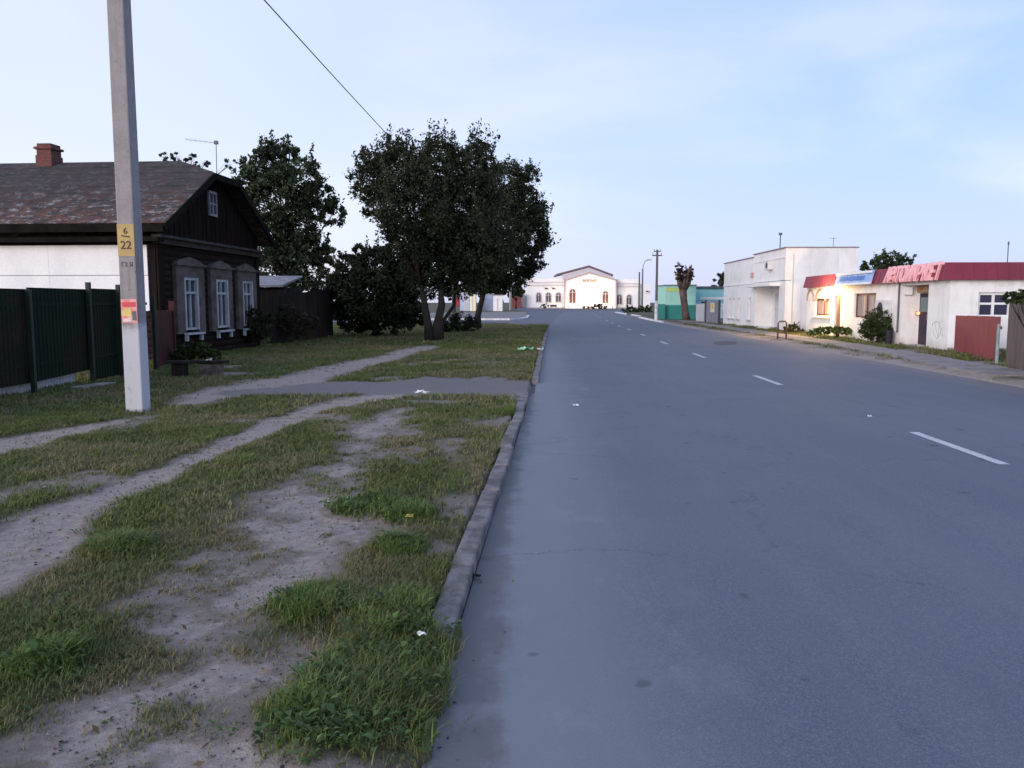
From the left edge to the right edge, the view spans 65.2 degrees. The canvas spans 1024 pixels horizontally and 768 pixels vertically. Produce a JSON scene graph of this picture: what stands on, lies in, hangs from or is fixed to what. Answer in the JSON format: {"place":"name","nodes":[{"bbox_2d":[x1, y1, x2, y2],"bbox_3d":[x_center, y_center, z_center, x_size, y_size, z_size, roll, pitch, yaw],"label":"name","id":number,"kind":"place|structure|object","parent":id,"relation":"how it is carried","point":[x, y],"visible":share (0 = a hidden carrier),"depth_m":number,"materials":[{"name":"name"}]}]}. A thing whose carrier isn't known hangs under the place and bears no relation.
{"place":"outdoors","nodes":[
{"label":"outdoors","id":0,"kind":"place"},
{"bbox_2d":[0,524,485,767],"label":"grass","id":1,"kind":"structure","parent":0,"point":[371,689],"depth_m":3.81,"materials":[{"name":"green plant"}]},
{"bbox_2d":[0,401,515,532],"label":"grass","id":2,"kind":"structure","parent":0,"point":[63,418],"depth_m":8.10,"materials":[{"name":"green plant"}]},
{"bbox_2d":[0,343,540,411],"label":"grass","id":3,"kind":"structure","parent":0,"point":[368,351],"depth_m":17.63,"materials":[{"name":"green plant"}]},
{"bbox_2d":[518,346,532,349],"bbox_3d":[0.441,-1.158,25.782,0.543,0.138,0.364,0,6,0],"label":"plastic bag","id":4,"kind":"object","parent":3,"relation":"on","point":[523,348],"visible":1,"depth_m":25.75,"materials":[{"name":"plastic"}]},
{"bbox_2d":[333,319,553,334],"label":"side road","id":5,"kind":"structure","parent":0,"point":[536,321],"depth_m":70.06,"materials":[{"name":"grey asphalt"}]},
{"bbox_2d":[419,312,526,317],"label":"pavement","id":6,"kind":"structure","parent":0,"point":[501,314],"depth_m":107.00,"materials":[{"name":"grey concrete"}]},
{"bbox_2d":[0,303,1023,767],"bbox_3d":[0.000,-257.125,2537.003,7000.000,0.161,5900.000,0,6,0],"label":"ground","id":7,"kind":"structure","parent":0,"point":[310,555],"depth_m":5.17,"materials":[{"name":"grey soil"}]},
{"bbox_2d":[0,373,74,394],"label":"asbestos sheet","id":8,"kind":"object","parent":7,"relation":"on","point":[46,383],"visible":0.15,"depth_m":15.35,"materials":[{"name":"grey concrete"}]},
{"bbox_2d":[0,282,157,393],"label":"metal fence","id":9,"kind":"object","parent":7,"relation":"on","point":[47,333],"visible":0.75,"depth_m":15.51,"materials":[{"name":"green metal"}]},
{"bbox_2d":[71,382,115,389],"bbox_3d":[-8.200,0.039,15.685,0.280,0.060,0.900,1,6,11],"label":"plank","id":10,"kind":"object","parent":7,"relation":"on","point":[92,385],"visible":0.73,"depth_m":15.55,"materials":[{"name":"grey wood"}]},
{"bbox_2d":[107,0,150,411],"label":"utility pole","id":11,"kind":"object","parent":7,"relation":"on","point":[131,262],"visible":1,"depth_m":11.75,"materials":[{"name":"concrete"}]},
{"bbox_2d":[0,143,276,359],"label":"wooden house","id":12,"kind":"structure","parent":7,"relation":"on","point":[206,233],"depth_m":24.34,"materials":[{"name":"brown wood"}]},
{"bbox_2d":[171,257,206,340],"bbox_3d":[-9.830,-2.613,24.578,0.255,2.550,1.896,0,6,5],"label":"window","id":13,"kind":"structure","parent":12,"relation":"in","point":[187,272],"depth_m":24.50,"materials":[{"name":"paint"}]},
{"bbox_2d":[185,139,218,172],"bbox_3d":[-10.404,-7.258,26.902,1.091,1.901,0.600,0,6,0],"label":"tv antenna","id":14,"kind":"object","parent":12,"relation":"attached to","point":[216,143],"visible":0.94,"depth_m":26.83,"materials":[{"name":"metal"}]},
{"bbox_2d":[207,190,217,216],"bbox_3d":[-9.752,-5.864,26.052,0.068,0.800,0.560,0,6,5],"label":"attic window","id":15,"kind":"structure","parent":12,"relation":"in","point":[211,196],"depth_m":26.01,"materials":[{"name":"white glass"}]},
{"bbox_2d":[206,261,234,337],"bbox_3d":[-9.657,-2.832,26.726,0.255,2.550,1.738,0,6,5],"label":"window","id":16,"kind":"structure","parent":12,"relation":"in","point":[219,274],"depth_m":26.66,"materials":[{"name":"paint"}]},
{"bbox_2d":[234,264,258,335],"bbox_3d":[-9.491,-3.043,28.797,0.255,2.550,1.720,0,6,5],"label":"window","id":17,"kind":"structure","parent":12,"relation":"in","point":[245,274],"depth_m":28.45,"materials":[{"name":"paint"}]},
{"bbox_2d":[149,301,175,368],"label":"wooden gate","id":18,"kind":"structure","parent":7,"relation":"on","point":[166,335],"depth_m":21.31,"materials":[{"name":"red paint"}]},
{"bbox_2d":[164,360,228,376],"bbox_3d":[-7.072,-0.332,17.991,1.340,0.390,0.320,0,6,0],"label":"plank bench","id":19,"kind":"object","parent":7,"relation":"on","point":[207,367],"visible":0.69,"depth_m":17.86,"materials":[{"name":"wood"}]},
{"bbox_2d":[170,340,222,359],"bbox_3d":[-8.716,-0.852,22.007,1.545,0.734,0.676,0,6,0],"label":"bush","id":20,"kind":"object","parent":7,"relation":"on","point":[184,353],"visible":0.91,"depth_m":21.90,"materials":[{"name":"green plant"}]},
{"bbox_2d":[158,151,236,174],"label":"tree","id":21,"kind":"object","parent":7,"relation":"on","point":[207,163],"visible":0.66,"depth_m":58.59,"materials":[{"name":"green plant"}]},
{"bbox_2d":[0,421,499,765],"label":"weeds","id":22,"kind":"object","parent":7,"relation":"on","point":[298,721],"visible":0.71,"depth_m":3.50,"materials":[{"name":"green plant"}]},
{"bbox_2d":[22,410,498,767],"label":"pebbles","id":23,"kind":"object","parent":7,"relation":"on","point":[73,712],"visible":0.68,"depth_m":3.80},
{"bbox_2d":[243,304,277,345],"bbox_3d":[-9.186,-2.084,29.211,1.262,1.728,1.641,0,6,0],"label":"bush","id":24,"kind":"object","parent":7,"relation":"on","point":[261,318],"visible":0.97,"depth_m":28.81,"materials":[{"name":"green plant"}]},
{"bbox_2d":[0,415,528,767],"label":"leaf litter","id":25,"kind":"object","parent":7,"relation":"on","point":[96,729],"visible":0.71,"depth_m":4.04,"materials":[{"name":"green plant"}]},
{"bbox_2d":[259,276,302,336],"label":"shed","id":26,"kind":"structure","parent":7,"relation":"on","point":[271,285],"depth_m":36.84,"materials":[{"name":"white metal"}]},
{"bbox_2d":[230,129,347,290],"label":"broadleaf tree","id":27,"kind":"object","parent":7,"relation":"on","point":[292,252],"visible":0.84,"depth_m":42.68,"materials":[{"name":"green plant"}]},
{"bbox_2d":[263,300,319,342],"bbox_3d":[-8.896,-2.437,31.922,2.408,1.851,1.342,0,6,0],"label":"bush","id":28,"kind":"object","parent":7,"relation":"on","point":[295,321],"visible":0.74,"depth_m":31.79,"materials":[{"name":"green plant"}]},
{"bbox_2d":[268,289,332,344],"bbox_3d":[-8.995,-3.035,34.623,0.070,2.293,7.537,1,6,6],"label":"board fence","id":29,"kind":"object","parent":7,"relation":"on","point":[317,303],"visible":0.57,"depth_m":35.09,"materials":[{"name":"brown wood"}]},
{"bbox_2d":[308,230,433,336],"bbox_3d":[-6.904,-4.751,38.629,6.381,5.406,4.485,0,6,0],"label":"broadleaf tree","id":30,"kind":"object","parent":7,"relation":"on","point":[383,282],"visible":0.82,"depth_m":38.03,"materials":[{"name":"green plant"}]},
{"bbox_2d":[259,323,550,346],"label":"grass","id":31,"kind":"structure","parent":7,"relation":"on","point":[511,332],"depth_m":35.60,"materials":[{"name":"green plant"}]},
{"bbox_2d":[415,390,428,393],"bbox_3d":[-1.570,0.127,14.021,0.307,0.072,0.197,0,6,0],"label":"paper scrap","id":32,"kind":"object","parent":7,"relation":"on","point":[421,391],"visible":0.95,"depth_m":13.97,"materials":[{"name":"white paper"}]},
{"bbox_2d":[341,118,525,340],"bbox_3d":[-3.186,-6.419,33.239,7.509,9.468,5.538,-1,6,-13],"label":"broadleaf tree","id":33,"kind":"object","parent":7,"relation":"on","point":[456,245],"visible":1,"depth_m":32.76,"materials":[{"name":"green plant"}]},
{"bbox_2d":[452,285,455,313],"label":"utility pole","id":34,"kind":"object","parent":7,"relation":"on","point":[454,311],"depth_m":49.67,"materials":[{"name":"grey concrete"}]},
{"bbox_2d":[264,0,400,148],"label":"overhead cable","id":35,"kind":"object","parent":34,"relation":"attached to","point":[325,67],"visible":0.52,"depth_m":21.05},
{"bbox_2d":[445,286,465,300],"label":"broadleaf tree","id":36,"kind":"object","parent":7,"relation":"on","point":[449,298],"visible":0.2,"depth_m":188.02,"materials":[{"name":"green plant"}]},
{"bbox_2d":[456,298,459,306],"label":"signboard","id":37,"kind":"object","parent":7,"relation":"on","point":[457,303],"visible":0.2,"depth_m":59.65,"materials":[{"name":"red metal"}]},
{"bbox_2d":[443,311,478,331],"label":"bush","id":38,"kind":"object","parent":7,"relation":"on","point":[469,322],"visible":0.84,"depth_m":42.65,"materials":[{"name":"green plant"}]},
{"bbox_2d":[459,293,469,310],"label":"blue shed","id":39,"kind":"structure","parent":7,"relation":"on","point":[465,305],"depth_m":159.22,"materials":[{"name":"metal"}]},
{"bbox_2d":[470,292,475,310],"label":"white kiosk","id":40,"kind":"object","parent":7,"relation":"on","point":[473,303],"visible":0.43,"depth_m":157.19,"materials":[{"name":"beige metal"}]},
{"bbox_2d":[428,322,546,636],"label":"kerb","id":41,"kind":"structure","parent":7,"relation":"on","point":[452,600],"depth_m":5.61,"materials":[{"name":"concrete"}]},
{"bbox_2d":[482,293,493,310],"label":"blue shed","id":42,"kind":"structure","parent":7,"relation":"on","point":[488,304],"depth_m":161.19,"materials":[{"name":"blue metal"}]},
{"bbox_2d":[492,294,503,310],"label":"white kiosk","id":43,"kind":"object","parent":7,"relation":"on","point":[497,302],"visible":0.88,"depth_m":157.21,"materials":[{"name":"paint"}]},
{"bbox_2d":[491,287,514,302],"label":"broadleaf tree","id":44,"kind":"object","parent":7,"relation":"on","point":[502,292],"visible":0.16,"depth_m":187.47,"materials":[{"name":"green plant"}]},
{"bbox_2d":[459,154,561,327],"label":"broadleaf tree","id":45,"kind":"object","parent":7,"relation":"on","point":[529,222],"visible":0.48,"depth_m":45.97,"materials":[{"name":"green plant"}]},
{"bbox_2d":[509,271,511,309],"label":"utility pole","id":46,"kind":"object","parent":7,"relation":"on","point":[510,300],"visible":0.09,"depth_m":173.85,"materials":[{"name":"grey concrete"}]},
{"bbox_2d":[507,283,525,308],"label":"broadleaf tree","id":47,"kind":"object","parent":7,"relation":"on","point":[519,292],"visible":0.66,"depth_m":208.08,"materials":[{"name":"green plant"}]},
{"bbox_2d":[512,296,521,307],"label":"brick shed","id":48,"kind":"structure","parent":7,"relation":"on","point":[519,302],"depth_m":230.81,"materials":[{"name":"red brick"}]},
{"bbox_2d":[431,312,663,322],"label":"whitewashed kerb","id":49,"kind":"structure","parent":7,"relation":"on","point":[526,317],"depth_m":75.57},
{"bbox_2d":[503,308,637,318],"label":"station square","id":50,"kind":"structure","parent":7,"relation":"on","point":[543,313],"depth_m":165.61,"materials":[{"name":"grey asphalt"}]},
{"bbox_2d":[522,265,649,307],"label":"station building","id":51,"kind":"structure","parent":7,"relation":"on","point":[605,288],"depth_m":232.17,"materials":[{"name":"white paint"}]},
{"bbox_2d":[535,292,541,302],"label":"window","id":52,"kind":"structure","parent":51,"relation":"in","point":[538,295],"depth_m":233.53,"materials":[{"name":"grey glass"}]},
{"bbox_2d":[545,292,551,302],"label":"window","id":53,"kind":"structure","parent":51,"relation":"in","point":[548,297],"depth_m":233.53,"materials":[{"name":"grey glass"}]},
{"bbox_2d":[555,292,561,302],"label":"window","id":54,"kind":"structure","parent":51,"relation":"in","point":[558,297],"depth_m":233.51,"materials":[{"name":"grey glass"}]},
{"bbox_2d":[568,288,576,303],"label":"window","id":55,"kind":"structure","parent":51,"relation":"in","point":[572,292],"depth_m":231.32,"materials":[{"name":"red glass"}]},
{"bbox_2d":[587,296,590,306],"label":"door","id":56,"kind":"structure","parent":51,"relation":"in","point":[588,297],"depth_m":231.43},
{"bbox_2d":[601,290,608,303],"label":"window","id":57,"kind":"structure","parent":51,"relation":"in","point":[605,294],"depth_m":231.32,"materials":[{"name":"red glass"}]},
{"bbox_2d":[617,294,622,304],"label":"window","id":58,"kind":"structure","parent":51,"relation":"in","point":[619,297],"depth_m":233.59,"materials":[{"name":"grey glass"}]},
{"bbox_2d":[626,294,631,304],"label":"window","id":59,"kind":"structure","parent":51,"relation":"in","point":[628,297],"depth_m":233.59,"materials":[{"name":"grey glass"}]},
{"bbox_2d":[590,303,607,308],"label":"flower bed","id":60,"kind":"object","parent":7,"relation":"on","point":[600,306],"visible":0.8,"depth_m":198.72,"materials":[{"name":"green plant"}]},
{"bbox_2d":[621,305,630,311],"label":"bush","id":61,"kind":"object","parent":7,"relation":"on","point":[627,308],"visible":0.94,"depth_m":137.13,"materials":[{"name":"green plant"}]},
{"bbox_2d":[629,306,639,311],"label":"bush","id":62,"kind":"object","parent":7,"relation":"on","point":[633,308],"visible":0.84,"depth_m":137.12,"materials":[{"name":"green plant"}]},
{"bbox_2d":[638,272,639,311],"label":"utility pole","id":63,"kind":"object","parent":7,"relation":"on","point":[639,292],"visible":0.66,"depth_m":139.00,"materials":[{"name":"grey concrete"}]},
{"bbox_2d":[638,305,646,311],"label":"bush","id":64,"kind":"object","parent":7,"relation":"on","point":[642,308],"visible":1,"depth_m":137.14,"materials":[{"name":"green plant"}]},
{"bbox_2d":[641,259,651,310],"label":"street lamp","id":65,"kind":"object","parent":7,"relation":"on","point":[642,285],"visible":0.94,"depth_m":138.90,"materials":[{"name":"grey metal"}]},
{"bbox_2d":[645,305,652,311],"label":"bush","id":66,"kind":"object","parent":7,"relation":"on","point":[648,307],"visible":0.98,"depth_m":137.39,"materials":[{"name":"green plant"}]},
{"bbox_2d":[652,249,661,321],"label":"utility pole","id":67,"kind":"object","parent":7,"relation":"on","point":[656,296],"visible":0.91,"depth_m":69.44,"materials":[{"name":"grey wood"}]},
{"bbox_2d":[658,304,664,318],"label":"fence","id":68,"kind":"object","parent":7,"relation":"on","point":[661,307],"visible":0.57,"depth_m":78.26,"materials":[{"name":"teal metal"}]},
{"bbox_2d":[658,285,696,318],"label":"mint house","id":69,"kind":"structure","parent":7,"relation":"on","point":[669,296],"depth_m":78.60,"materials":[{"name":"paint"}]},
{"bbox_2d":[674,262,694,319],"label":"pollarded tree","id":70,"kind":"object","parent":7,"relation":"on","point":[684,279],"visible":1,"depth_m":75.24,"materials":[{"name":"brown plant"}]},
{"bbox_2d":[696,303,704,321],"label":"board fence","id":71,"kind":"object","parent":7,"relation":"on","point":[700,308],"visible":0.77,"depth_m":69.66,"materials":[{"name":"white wood"}]},
{"bbox_2d":[696,286,723,317],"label":"blue house","id":72,"kind":"structure","parent":7,"relation":"on","point":[710,293],"depth_m":83.48,"materials":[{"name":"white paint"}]},
{"bbox_2d":[704,300,720,322],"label":"metal gate","id":73,"kind":"structure","parent":7,"relation":"on","point":[712,312],"depth_m":64.49,"materials":[{"name":"grey metal"}]},
{"bbox_2d":[711,271,723,285],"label":"conifer tree","id":74,"kind":"object","parent":7,"relation":"on","point":[720,280],"visible":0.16,"depth_m":93.98,"materials":[{"name":"green plant"}]},
{"bbox_2d":[777,321,786,338],"bbox_3d":[11.864,-2.325,35.145,0.443,0.913,0.077,0,6,0],"label":"tube barrier","id":75,"kind":"object","parent":7,"relation":"on","point":[778,329],"visible":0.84,"depth_m":35.11,"materials":[{"name":"grey metal"}]},
{"bbox_2d":[723,247,859,329],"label":"white hall","id":76,"kind":"structure","parent":7,"relation":"on","point":[765,289],"depth_m":47.50,"materials":[{"name":"paint"}]},
{"bbox_2d":[774,294,778,326],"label":"door","id":77,"kind":"structure","parent":76,"relation":"in","point":[776,295],"depth_m":50.96,"materials":[{"name":"white metal"}]},
{"bbox_2d":[782,321,803,332],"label":"shrub","id":78,"kind":"object","parent":7,"relation":"on","point":[792,327],"visible":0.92,"depth_m":41.85,"materials":[{"name":"green plant"}]},
{"bbox_2d":[806,325,852,336],"bbox_3d":[14.644,-2.308,35.960,2.812,0.728,0.469,0,6,0],"label":"bush","id":79,"kind":"object","parent":7,"relation":"on","point":[836,330],"visible":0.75,"depth_m":35.87,"materials":[{"name":"green plant"}]},
{"bbox_2d":[680,323,1014,379],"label":"grass","id":80,"kind":"structure","parent":7,"relation":"on","point":[955,353],"depth_m":29.11,"materials":[{"name":"green plant"}]},
{"bbox_2d":[857,306,893,342],"bbox_3d":[14.624,-2.265,31.897,1.690,1.702,1.321,2,6,17],"label":"bush","id":81,"kind":"object","parent":7,"relation":"on","point":[876,328],"visible":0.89,"depth_m":31.68,"materials":[{"name":"green plant"}]},
{"bbox_2d":[859,248,916,270],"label":"broadleaf tree","id":82,"kind":"object","parent":7,"relation":"on","point":[886,263],"visible":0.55,"depth_m":61.05,"materials":[{"name":"green plant"}]},
{"bbox_2d":[885,330,893,343],"bbox_3d":[14.689,-1.828,31.175,0.330,0.530,0.330,0,6,0],"label":"litter bin","id":83,"kind":"object","parent":7,"relation":"on","point":[888,336],"visible":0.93,"depth_m":31.07,"materials":[{"name":"grey metal"}]},
{"bbox_2d":[803,262,1023,349],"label":"shop building","id":84,"kind":"structure","parent":7,"relation":"on","point":[960,289],"depth_m":30.02,"materials":[{"name":"white painted plaster"},{"name":"red painted metal"},{"name":"glass"}]},
{"bbox_2d":[817,298,829,315],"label":"window","id":85,"kind":"structure","parent":84,"relation":"in","point":[823,307],"depth_m":40.04,"materials":[{"name":"beige glass"}]},
{"bbox_2d":[836,296,840,334],"bbox_3d":[15.448,-3.219,37.723,0.065,1.890,0.750,0,6,3],"label":"door","id":86,"kind":"structure","parent":84,"relation":"in","point":[838,297],"depth_m":37.79,"materials":[{"name":"brown wood"}]},
{"bbox_2d":[834,270,874,285],"bbox_3d":[14.977,-4.627,35.113,0.215,0.597,4.200,0,6,3],"label":"blue signboard","id":87,"kind":"object","parent":84,"relation":"attached to","point":[855,278],"visible":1,"depth_m":34.78},
{"bbox_2d":[856,293,875,317],"bbox_3d":[15.307,-3.375,34.420,0.090,1.050,2.400,0,6,3],"label":"window","id":88,"kind":"structure","parent":84,"relation":"in","point":[864,301],"depth_m":34.78,"materials":[{"name":"glass"}]},
{"bbox_2d":[883,261,944,282],"bbox_3d":[14.734,-4.089,29.512,0.233,0.660,4.585,0,6,3],"label":"shop lettering","id":89,"kind":"object","parent":84,"relation":"attached to","point":[914,272],"visible":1,"depth_m":29.30},
{"bbox_2d":[918,293,928,344],"bbox_3d":[15.553,-2.455,30.232,0.144,1.930,0.880,0,6,3],"label":"door","id":90,"kind":"structure","parent":84,"relation":"in","point":[923,309],"depth_m":30.29,"materials":[{"name":"grey glass"}]},
{"bbox_2d":[978,292,1018,317],"bbox_3d":[16.556,-2.680,27.116,1.600,0.850,0.090,0,6,3],"label":"window","id":91,"kind":"structure","parent":84,"relation":"in","point":[989,303],"depth_m":27.12,"materials":[{"name":"white glass"}]},
{"bbox_2d":[954,315,1001,360],"bbox_3d":[13.869,-1.425,23.923,0.070,1.260,4.904,2,6,16],"label":"board fence","id":92,"kind":"object","parent":7,"relation":"on","point":[975,335],"visible":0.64,"depth_m":23.64,"materials":[{"name":"red metal"}]},
{"bbox_2d":[995,324,1000,363],"bbox_3d":[12.750,-0.977,21.009,0.096,1.200,0.096,0,6,0],"label":"gate post","id":93,"kind":"object","parent":7,"relation":"on","point":[997,343],"visible":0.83,"depth_m":20.98,"materials":[{"name":"grey metal"}]},
{"bbox_2d":[1001,289,1023,326],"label":"vine","id":94,"kind":"object","parent":7,"relation":"on","point":[1017,298],"visible":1,"depth_m":18.29,"materials":[{"name":"green plant"}]},
{"bbox_2d":[1005,302,1023,370],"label":"board fence","id":95,"kind":"object","parent":7,"relation":"on","point":[1015,347],"visible":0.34,"depth_m":19.64,"materials":[{"name":"brown wood"}]},
{"bbox_2d":[0,0,1023,302],"label":"sky","id":96,"kind":"structure","parent":0,"point":[701,133],"materials":[{"name":"blue"}]},
{"bbox_2d":[422,311,1023,767],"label":"road","id":97,"kind":"structure","parent":0,"point":[706,549],"depth_m":4.94,"materials":[{"name":"grey asphalt"}]},
{"bbox_2d":[691,323,1023,376],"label":"sidewalk","id":98,"kind":"structure","parent":0,"point":[989,370],"depth_m":23.46,"materials":[{"name":"concrete"}]}
]}

